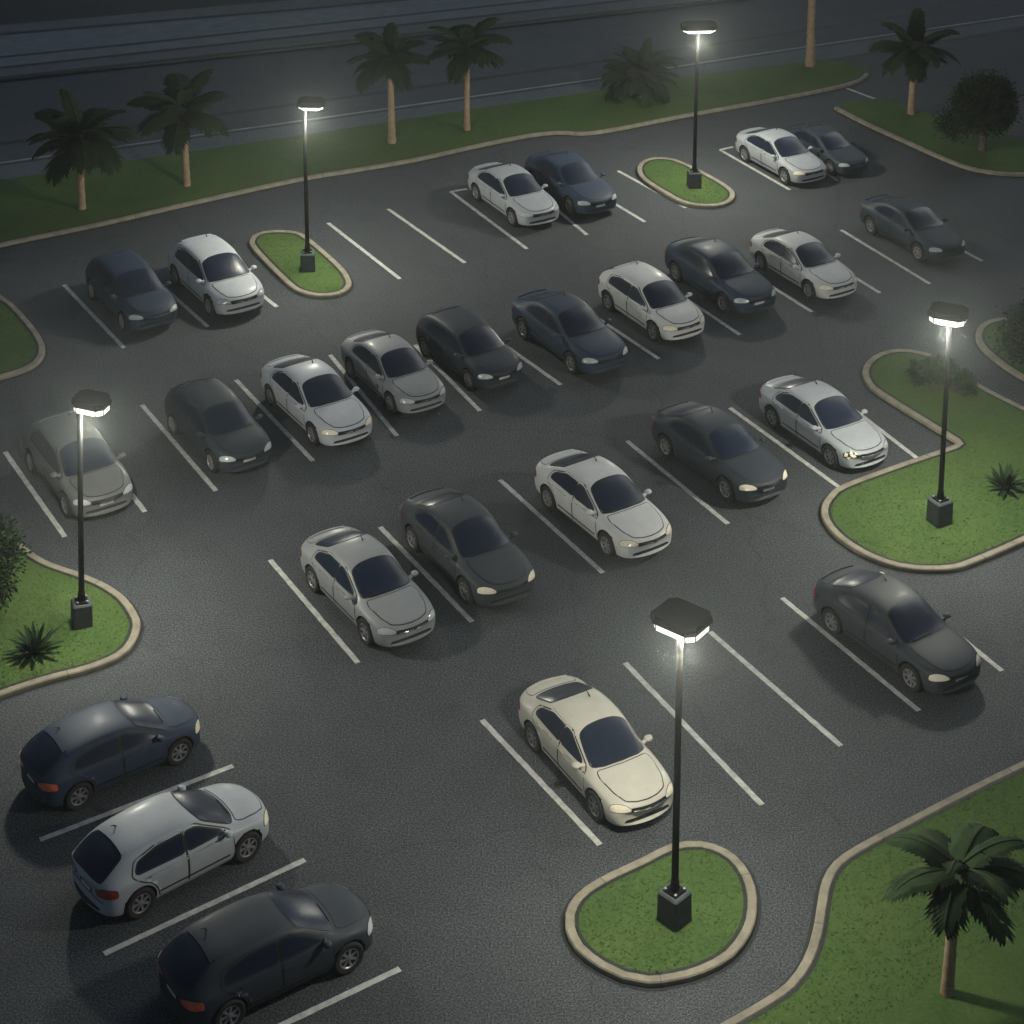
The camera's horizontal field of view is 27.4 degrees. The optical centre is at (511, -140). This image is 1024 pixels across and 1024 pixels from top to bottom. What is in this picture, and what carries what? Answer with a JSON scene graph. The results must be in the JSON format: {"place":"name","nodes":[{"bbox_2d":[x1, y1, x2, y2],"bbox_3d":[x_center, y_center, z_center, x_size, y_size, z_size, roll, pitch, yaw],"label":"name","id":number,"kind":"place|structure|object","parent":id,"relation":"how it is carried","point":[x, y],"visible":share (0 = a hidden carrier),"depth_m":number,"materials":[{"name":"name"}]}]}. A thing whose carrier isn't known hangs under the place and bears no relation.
{"place":"outdoors","nodes":[
{"label":"outdoors","id":0,"kind":"place"},
{"bbox_2d":[0,302,38,372],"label":"lawn","id":1,"kind":"structure","parent":0,"point":[5,365],"depth_m":63.63,"materials":[{"name":"green plant"}]},
{"bbox_2d":[0,300,38,373],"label":"kerb joint","id":2,"kind":"object","parent":1,"relation":"on","point":[25,326],"visible":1,"depth_m":64.07,"materials":[{"name":"grey concrete"}]},
{"bbox_2d":[0,547,132,689],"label":"lawn","id":3,"kind":"structure","parent":0,"point":[9,629],"depth_m":49.62,"materials":[{"name":"green plant"}]},
{"bbox_2d":[0,499,33,613],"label":"broadleaf tree","id":4,"kind":"object","parent":3,"relation":"on","point":[8,552],"visible":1,"depth_m":49.88,"materials":[{"name":"green plant"}]},
{"bbox_2d":[4,620,63,663],"bbox_3d":[-11.010,17.987,48.426,1.322,0.651,1.286,0,14,0],"label":"agave","id":5,"kind":"object","parent":3,"relation":"on","point":[32,643],"visible":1,"depth_m":48.48,"materials":[{"name":"green plant"}]},
{"bbox_2d":[0,549,132,689],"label":"kerb joint","id":6,"kind":"object","parent":3,"relation":"on","point":[115,599],"visible":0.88,"depth_m":49.44,"materials":[{"name":"grey concrete"}]},
{"bbox_2d":[71,389,111,629],"bbox_3d":[-9.826,15.160,48.997,1.009,5.875,0.782,2,14,-1],"label":"street lamp","id":7,"kind":"object","parent":3,"relation":"on","point":[90,402],"visible":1,"depth_m":48.74,"materials":[{"name":"black metal"}]},
{"bbox_2d":[0,0,261,22],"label":"highway","id":8,"kind":"structure","parent":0,"point":[40,12],"depth_m":96.56,"materials":[{"name":"grey asphalt"}]},
{"bbox_2d":[256,233,345,291],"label":"lawn","id":9,"kind":"structure","parent":0,"point":[291,251],"depth_m":69.14,"materials":[{"name":"green plant"}]},
{"bbox_2d":[297,96,325,271],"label":"street lamp","id":10,"kind":"object","parent":9,"relation":"on","point":[307,252],"visible":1,"depth_m":68.01,"materials":[{"name":"black metal"}]},
{"bbox_2d":[0,0,612,66],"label":"median pavement","id":11,"kind":"structure","parent":0,"point":[24,43],"depth_m":93.19,"materials":[{"name":"concrete"}]},
{"bbox_2d":[0,0,547,57],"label":"median joint","id":12,"kind":"object","parent":11,"relation":"on","point":[269,29],"visible":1,"depth_m":93.03,"materials":[{"name":"grey concrete"}]},
{"bbox_2d":[0,0,631,68],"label":"median joint","id":13,"kind":"object","parent":11,"relation":"on","point":[276,38],"visible":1,"depth_m":92.19,"materials":[{"name":"grey concrete"}]},
{"bbox_2d":[0,59,866,241],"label":"lawn","id":14,"kind":"structure","parent":0,"point":[560,118],"depth_m":79.31,"materials":[{"name":"green plant"}]},
{"bbox_2d":[26,88,136,209],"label":"palm tree","id":15,"kind":"object","parent":14,"relation":"on","point":[79,137],"visible":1,"depth_m":72.66,"materials":[{"name":"green plant"}]},
{"bbox_2d":[127,69,230,186],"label":"palm tree","id":16,"kind":"object","parent":14,"relation":"on","point":[184,105],"visible":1,"depth_m":74.44,"materials":[{"name":"green plant"}]},
{"bbox_2d":[346,22,430,143],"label":"palm tree","id":17,"kind":"object","parent":14,"relation":"on","point":[390,54],"visible":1,"depth_m":78.74,"materials":[{"name":"green plant"}]},
{"bbox_2d":[1,73,863,241],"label":"kerb joint","id":18,"kind":"object","parent":14,"relation":"on","point":[419,156],"visible":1,"depth_m":78.21,"materials":[{"name":"beige concrete"}]},
{"bbox_2d":[427,17,512,130],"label":"palm tree","id":19,"kind":"object","parent":14,"relation":"on","point":[464,47],"visible":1,"depth_m":79.98,"materials":[{"name":"green plant"}]},
{"bbox_2d":[0,64,1023,1023],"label":"grass","id":20,"kind":"structure","parent":14,"relation":"on","point":[40,600],"depth_m":52.53,"materials":[{"name":"green plant"}]},
{"bbox_2d":[600,38,682,107],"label":"palm tree","id":21,"kind":"object","parent":14,"relation":"on","point":[641,70],"visible":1,"depth_m":83.83,"materials":[{"name":"green plant"}]},
{"bbox_2d":[805,0,815,66],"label":"palm tree","id":22,"kind":"object","parent":14,"relation":"on","point":[810,60],"visible":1,"depth_m":87.92,"materials":[{"name":"brown plant"}]},
{"bbox_2d":[0,28,1023,1023],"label":"parking lot asphalt","id":23,"kind":"structure","parent":0,"point":[411,802],"depth_m":50.87,"materials":[{"name":"grey asphalt"}]},
{"bbox_2d":[0,295,44,380],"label":"kerb","id":24,"kind":"structure","parent":23,"relation":"on","point":[37,361],"depth_m":63.28,"materials":[{"name":"concrete"}]},
{"bbox_2d":[0,297,47,381],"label":"kerb joint","id":25,"kind":"object","parent":23,"relation":"on","point":[45,356],"visible":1,"depth_m":63.01,"materials":[{"name":"grey concrete"}]},
{"bbox_2d":[0,531,140,699],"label":"kerb","id":26,"kind":"structure","parent":23,"relation":"on","point":[125,649],"depth_m":48.45,"materials":[{"name":"concrete"}]},
{"bbox_2d":[0,545,144,701],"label":"kerb joint","id":27,"kind":"object","parent":23,"relation":"on","point":[109,666],"visible":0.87,"depth_m":48.12,"materials":[{"name":"grey concrete"}]},
{"bbox_2d":[23,410,132,517],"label":"parked car","id":28,"kind":"object","parent":23,"relation":"on","point":[50,445],"visible":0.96,"depth_m":54.94,"materials":[{"name":"grey paint"}]},
{"bbox_2d":[20,696,199,809],"bbox_3d":[-8.479,18.634,44.575,3.913,1.355,1.884,-10,17,-36],"label":"parked car","id":29,"kind":"object","parent":23,"relation":"on","point":[76,760],"visible":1,"depth_m":43.91,"materials":[{"name":"blue paint"}]},
{"bbox_2d":[85,250,177,330],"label":"parked car","id":30,"kind":"object","parent":23,"relation":"on","point":[128,289],"visible":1,"depth_m":65.22,"materials":[{"name":"blue paint"}]},
{"bbox_2d":[71,783,268,918],"bbox_3d":[-6.718,19.314,41.633,4.072,1.419,1.960,-11,18,-39],"label":"parked car","id":31,"kind":"object","parent":23,"relation":"on","point":[135,861],"visible":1,"depth_m":40.92,"materials":[{"name":"silver metal"}]},
{"bbox_2d":[0,0,382,32],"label":"median kerb","id":32,"kind":"structure","parent":23,"relation":"on","point":[220,10],"depth_m":95.13,"materials":[{"name":"concrete"}]},
{"bbox_2d":[0,0,405,34],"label":"median joint","id":33,"kind":"object","parent":32,"relation":"on","point":[176,19],"visible":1,"depth_m":94.68,"materials":[{"name":"grey concrete"}]},
{"bbox_2d":[168,233,263,316],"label":"parked car","id":34,"kind":"object","parent":23,"relation":"on","point":[214,274],"visible":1,"depth_m":66.25,"materials":[{"name":"silver metal"}]},
{"bbox_2d":[164,377,271,473],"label":"parked car","id":35,"kind":"object","parent":23,"relation":"on","point":[214,423],"visible":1,"depth_m":57.08,"materials":[{"name":"black paint"}]},
{"bbox_2d":[158,883,372,1023],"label":"parked car","id":36,"kind":"object","parent":23,"relation":"on","point":[233,963],"visible":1,"depth_m":38.22,"materials":[{"name":"black paint"}]},
{"bbox_2d":[249,230,351,298],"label":"kerb","id":37,"kind":"structure","parent":23,"relation":"on","point":[273,269],"depth_m":68.60,"materials":[{"name":"concrete"}]},
{"bbox_2d":[255,232,345,292],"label":"kerb joint","id":38,"kind":"object","parent":37,"relation":"on","point":[320,253],"visible":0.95,"depth_m":69.20,"materials":[{"name":"grey concrete"}]},
{"bbox_2d":[247,238,353,299],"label":"kerb joint","id":39,"kind":"object","parent":23,"relation":"on","point":[271,273],"visible":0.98,"depth_m":68.09,"materials":[{"name":"grey concrete"}]},
{"bbox_2d":[260,354,371,445],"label":"parked car","id":40,"kind":"object","parent":23,"relation":"on","point":[318,401],"visible":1,"depth_m":58.55,"materials":[{"name":"silver metal"}]},
{"bbox_2d":[300,526,434,646],"bbox_3d":[-3.470,17.202,50.342,2.004,1.424,4.429,-9,16,-32],"label":"parked car","id":41,"kind":"object","parent":23,"relation":"on","point":[368,587],"visible":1,"depth_m":49.66,"materials":[{"name":"grey metal"}]},
{"bbox_2d":[0,0,739,80],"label":"median kerb","id":42,"kind":"structure","parent":23,"relation":"on","point":[313,39],"depth_m":91.53,"materials":[{"name":"concrete"}]},
{"bbox_2d":[0,0,285,24],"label":"median joint","id":43,"kind":"object","parent":42,"relation":"on","point":[122,13],"visible":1,"depth_m":95.40,"materials":[{"name":"grey concrete"}]},
{"bbox_2d":[0,0,725,78],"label":"median joint","id":44,"kind":"object","parent":42,"relation":"on","point":[303,45],"visible":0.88,"depth_m":90.86,"materials":[{"name":"grey concrete"}]},
{"bbox_2d":[341,330,445,413],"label":"parked car","id":45,"kind":"object","parent":23,"relation":"on","point":[395,372],"visible":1,"depth_m":60.28,"materials":[{"name":"grey metal"}]},
{"bbox_2d":[0,73,868,247],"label":"kerb","id":46,"kind":"structure","parent":23,"relation":"on","point":[340,172],"depth_m":78.10,"materials":[{"name":"concrete"}]},
{"bbox_2d":[0,76,870,248],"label":"kerb joint","id":47,"kind":"object","parent":23,"relation":"on","point":[425,160],"visible":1,"depth_m":78.23,"materials":[{"name":"beige concrete"}]},
{"bbox_2d":[400,487,534,605],"bbox_3d":[-1.114,16.780,51.985,2.068,1.471,4.571,-8,16,-30],"label":"parked car","id":48,"kind":"object","parent":23,"relation":"on","point":[468,547],"visible":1,"depth_m":51.27,"materials":[{"name":"grey paint"}]},
{"bbox_2d":[416,305,521,389],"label":"parked car","id":49,"kind":"object","parent":23,"relation":"on","point":[472,349],"visible":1,"depth_m":61.62,"materials":[{"name":"black paint"}]},
{"bbox_2d":[3,88,1003,1023],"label":"parking lines","id":50,"kind":"object","parent":23,"relation":"on","point":[483,722],"visible":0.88,"depth_m":51.86,"materials":[{"name":"paint"}]},
{"bbox_2d":[468,162,558,226],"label":"parked car","id":51,"kind":"object","parent":23,"relation":"on","point":[516,195],"visible":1,"depth_m":73.00,"materials":[{"name":"silver metal"}]},
{"bbox_2d":[511,289,627,373],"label":"parked car","id":52,"kind":"object","parent":23,"relation":"on","point":[576,334],"visible":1,"depth_m":62.65,"materials":[{"name":"blue paint"}]},
{"bbox_2d":[524,151,616,214],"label":"parked car","id":53,"kind":"object","parent":23,"relation":"on","point":[576,183],"visible":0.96,"depth_m":73.92,"materials":[{"name":"blue paint"}]},
{"bbox_2d":[518,675,672,825],"bbox_3d":[1.754,18.636,44.462,1.975,1.406,4.365,-8,16,-29],"label":"parked car","id":54,"kind":"object","parent":23,"relation":"on","point":[583,736],"visible":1,"depth_m":43.81,"materials":[{"name":"beige paint"}]},
{"bbox_2d":[534,449,671,558],"bbox_3d":[2.324,16.325,53.928,2.033,1.441,4.493,-9,16,-32],"label":"parked car","id":55,"kind":"object","parent":23,"relation":"on","point":[610,507],"visible":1,"depth_m":53.25,"materials":[{"name":"white paint"}]},
{"bbox_2d":[598,261,704,341],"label":"parked car","id":56,"kind":"object","parent":23,"relation":"on","point":[657,304],"visible":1,"depth_m":64.63,"materials":[{"name":"white paint"}]},
{"bbox_2d":[565,841,756,987],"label":"kerb","id":57,"kind":"structure","parent":23,"relation":"on","point":[720,961],"depth_m":39.79,"materials":[{"name":"concrete"}]},
{"bbox_2d":[561,850,760,990],"bbox_3d":[3.059,20.325,40.437,4.304,0.001,3.293,-9,16,-33],"label":"kerb joint","id":58,"kind":"object","parent":23,"relation":"on","point":[706,977],"visible":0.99,"depth_m":39.43,"materials":[{"name":"grey concrete"}]},
{"bbox_2d":[637,157,734,208],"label":"kerb","id":59,"kind":"structure","parent":23,"relation":"on","point":[662,191],"depth_m":75.28,"materials":[{"name":"concrete"}]},
{"bbox_2d":[635,164,736,209],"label":"kerb joint","id":60,"kind":"object","parent":23,"relation":"on","point":[733,202],"visible":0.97,"depth_m":74.81,"materials":[{"name":"beige concrete"}]},
{"bbox_2d":[651,401,786,501],"bbox_3d":[5.566,15.705,56.503,2.039,1.434,4.507,-9,16,-32],"label":"parked car","id":61,"kind":"object","parent":23,"relation":"on","point":[729,456],"visible":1,"depth_m":55.84,"materials":[{"name":"black paint"}]},
{"bbox_2d":[665,236,775,313],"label":"parked car","id":62,"kind":"object","parent":23,"relation":"on","point":[726,277],"visible":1,"depth_m":66.53,"materials":[{"name":"blue paint"}]},
{"bbox_2d":[735,127,826,183],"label":"parked car","id":63,"kind":"object","parent":23,"relation":"on","point":[787,157],"visible":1,"depth_m":76.71,"materials":[{"name":"silver metal"}]},
{"bbox_2d":[750,228,856,298],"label":"parked car","id":64,"kind":"object","parent":23,"relation":"on","point":[812,267],"visible":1,"depth_m":67.50,"materials":[{"name":"white paint"}]},
{"bbox_2d":[759,375,887,468],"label":"parked car","id":65,"kind":"object","parent":23,"relation":"on","point":[834,427],"visible":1,"depth_m":57.45,"materials":[{"name":"silver metal"}]},
{"bbox_2d":[785,123,868,174],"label":"parked car","id":66,"kind":"object","parent":23,"relation":"on","point":[835,151],"visible":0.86,"depth_m":77.33,"materials":[{"name":"blue paint"}]},
{"bbox_2d":[719,760,1023,1023],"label":"kerb joint","id":67,"kind":"object","parent":23,"relation":"on","point":[815,901],"visible":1,"depth_m":40.38,"materials":[{"name":"grey concrete"}]},
{"bbox_2d":[720,761,1023,1023],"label":"kerb","id":68,"kind":"structure","parent":23,"relation":"on","point":[793,981],"depth_m":41.20,"materials":[{"name":"concrete"}]},
{"bbox_2d":[813,565,980,693],"bbox_3d":[8.893,17.612,48.656,2.016,1.421,4.457,-9,16,-33],"label":"parked car","id":69,"kind":"object","parent":23,"relation":"on","point":[913,638],"visible":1,"depth_m":48.05,"materials":[{"name":"grey paint"}]},
{"bbox_2d":[860,194,964,261],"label":"parked car","id":70,"kind":"object","parent":23,"relation":"on","point":[921,230],"visible":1,"depth_m":70.28,"materials":[{"name":"blue paint"}]},
{"bbox_2d":[817,359,1023,574],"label":"kerb joint","id":71,"kind":"object","parent":23,"relation":"on","point":[863,558],"visible":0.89,"depth_m":52.99,"materials":[{"name":"grey concrete"}]},
{"bbox_2d":[821,349,1023,572],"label":"kerb","id":72,"kind":"structure","parent":23,"relation":"on","point":[835,533],"depth_m":54.90,"materials":[{"name":"concrete"}]},
{"bbox_2d":[833,110,1023,177],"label":"kerb joint","id":73,"kind":"object","parent":23,"relation":"on","point":[920,151],"visible":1,"depth_m":79.21,"materials":[{"name":"beige concrete"}]},
{"bbox_2d":[834,107,1023,176],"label":"kerb","id":74,"kind":"structure","parent":23,"relation":"on","point":[918,147],"depth_m":78.96,"materials":[{"name":"concrete"}]},
{"bbox_2d":[973,325,1023,382],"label":"kerb joint","id":75,"kind":"object","parent":23,"relation":"on","point":[978,348],"visible":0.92,"depth_m":63.01,"materials":[{"name":"grey concrete"}]},
{"bbox_2d":[976,317,1023,380],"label":"kerb","id":76,"kind":"structure","parent":23,"relation":"on","point":[988,352],"depth_m":63.02,"materials":[{"name":"concrete"}]},
{"bbox_2d":[0,0,1023,161],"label":"highway","id":77,"kind":"structure","parent":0,"point":[252,81],"depth_m":88.83,"materials":[{"name":"grey asphalt"}]},
{"bbox_2d":[0,0,1003,144],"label":"highway seam","id":78,"kind":"object","parent":77,"relation":"on","point":[547,69],"visible":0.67,"depth_m":88.32,"materials":[{"name":"grey concrete"}]},
{"bbox_2d":[0,16,1023,165],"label":"highway seam","id":79,"kind":"object","parent":77,"relation":"on","point":[521,91],"visible":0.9,"depth_m":85.23,"materials":[{"name":"grey concrete"}]},
{"bbox_2d":[0,14,1023,162],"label":"highway edge line","id":80,"kind":"object","parent":77,"relation":"on","point":[525,88],"visible":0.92,"depth_m":85.58,"materials":[{"name":"paint"}]},
{"bbox_2d":[0,15,1023,179],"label":"highway shoulder","id":81,"kind":"object","parent":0,"point":[203,143],"visible":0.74,"depth_m":84.11},
{"bbox_2d":[827,26,1023,59],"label":"highway seam","id":82,"kind":"object","parent":81,"relation":"on","point":[940,41],"visible":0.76,"depth_m":92.18,"materials":[{"name":"grey concrete"}]},
{"bbox_2d":[575,849,746,975],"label":"lawn","id":83,"kind":"structure","parent":0,"point":[736,903],"depth_m":40.33,"materials":[{"name":"green plant"}]},
{"bbox_2d":[575,847,746,974],"bbox_3d":[3.059,20.230,40.414,3.753,0.001,2.741,-9,16,-33],"label":"kerb joint","id":84,"kind":"object","parent":83,"relation":"on","point":[724,948],"visible":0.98,"depth_m":40.30,"materials":[{"name":"grey concrete"}]},
{"bbox_2d":[651,597,712,931],"bbox_3d":[3.124,17.068,39.477,1.000,6.629,0.840,10,17,37],"label":"street lamp","id":85,"kind":"object","parent":83,"relation":"on","point":[680,620],"visible":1,"depth_m":39.18,"materials":[{"name":"black metal"}]},
{"bbox_2d":[642,160,727,202],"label":"lawn","id":86,"kind":"structure","parent":0,"point":[676,171],"depth_m":75.88,"materials":[{"name":"green plant"}]},
{"bbox_2d":[642,159,729,203],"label":"kerb joint","id":87,"kind":"object","parent":86,"relation":"on","point":[727,197],"visible":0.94,"depth_m":75.77,"materials":[{"name":"beige concrete"}]},
{"bbox_2d":[680,20,717,188],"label":"street lamp","id":88,"kind":"object","parent":86,"relation":"on","point":[694,173],"visible":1,"depth_m":74.65,"materials":[{"name":"black metal"}]},
{"bbox_2d":[746,771,1023,1023],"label":"lawn","id":89,"kind":"structure","parent":0,"point":[989,983],"depth_m":39.30,"materials":[{"name":"green plant"}]},
{"bbox_2d":[738,768,1023,1023],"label":"kerb joint","id":90,"kind":"object","parent":89,"relation":"on","point":[809,971],"visible":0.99,"depth_m":41.16,"materials":[{"name":"grey concrete"}]},
{"bbox_2d":[882,821,1023,997],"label":"palm tree","id":91,"kind":"object","parent":89,"relation":"on","point":[964,860],"visible":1,"depth_m":37.55,"materials":[{"name":"green plant"}]},
{"bbox_2d":[828,353,1023,565],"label":"lawn","id":92,"kind":"structure","parent":0,"point":[944,553],"depth_m":55.37,"materials":[{"name":"green plant"}]},
{"bbox_2d":[828,352,1023,565],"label":"kerb joint","id":93,"kind":"object","parent":92,"relation":"on","point":[847,488],"visible":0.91,"depth_m":55.88,"materials":[{"name":"grey concrete"}]},
{"bbox_2d":[904,352,978,395],"bbox_3d":[12.442,14.799,60.881,2.336,1.024,1.225,6,15,23],"label":"shrub","id":94,"kind":"object","parent":92,"relation":"on","point":[930,371],"visible":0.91,"depth_m":60.66,"materials":[{"name":"green plant"}]},
{"bbox_2d":[926,301,968,527],"bbox_3d":[10.914,14.082,53.255,0.960,5.948,0.720,5,15,21],"label":"street lamp","id":95,"kind":"object","parent":92,"relation":"on","point":[939,513],"visible":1,"depth_m":53.12,"materials":[{"name":"black metal"}]},
{"bbox_2d":[984,462,1023,497],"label":"agave","id":96,"kind":"object","parent":92,"relation":"on","point":[1004,480],"visible":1,"depth_m":55.48,"materials":[{"name":"green plant"}]},
{"bbox_2d":[836,99,1023,171],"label":"lawn","id":97,"kind":"structure","parent":0,"point":[924,135],"depth_m":80.22,"materials":[{"name":"green plant"}]},
{"bbox_2d":[867,8,960,114],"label":"palm tree","id":98,"kind":"object","parent":97,"relation":"on","point":[915,52],"visible":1,"depth_m":81.69,"materials":[{"name":"green plant"}]},
{"bbox_2d":[839,106,1015,171],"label":"kerb joint","id":99,"kind":"object","parent":97,"relation":"on","point":[921,145],"visible":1,"depth_m":79.49,"materials":[{"name":"beige concrete"}]},
{"bbox_2d":[931,68,1023,150],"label":"broadleaf tree","id":100,"kind":"object","parent":97,"relation":"on","point":[981,105],"visible":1,"depth_m":78.30,"materials":[{"name":"green plant"}]},
{"bbox_2d":[982,322,1023,371],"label":"lawn","id":101,"kind":"structure","parent":0,"point":[991,344],"depth_m":63.70,"materials":[{"name":"green plant"}]},
{"bbox_2d":[982,320,1023,373],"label":"kerb joint","id":102,"kind":"object","parent":101,"relation":"on","point":[985,342],"visible":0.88,"depth_m":63.56,"materials":[{"name":"grey concrete"}]},
{"bbox_2d":[988,287,1023,367],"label":"bush","id":103,"kind":"object","parent":101,"relation":"on","point":[1016,346],"visible":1,"depth_m":62.41,"materials":[{"name":"green plant"}]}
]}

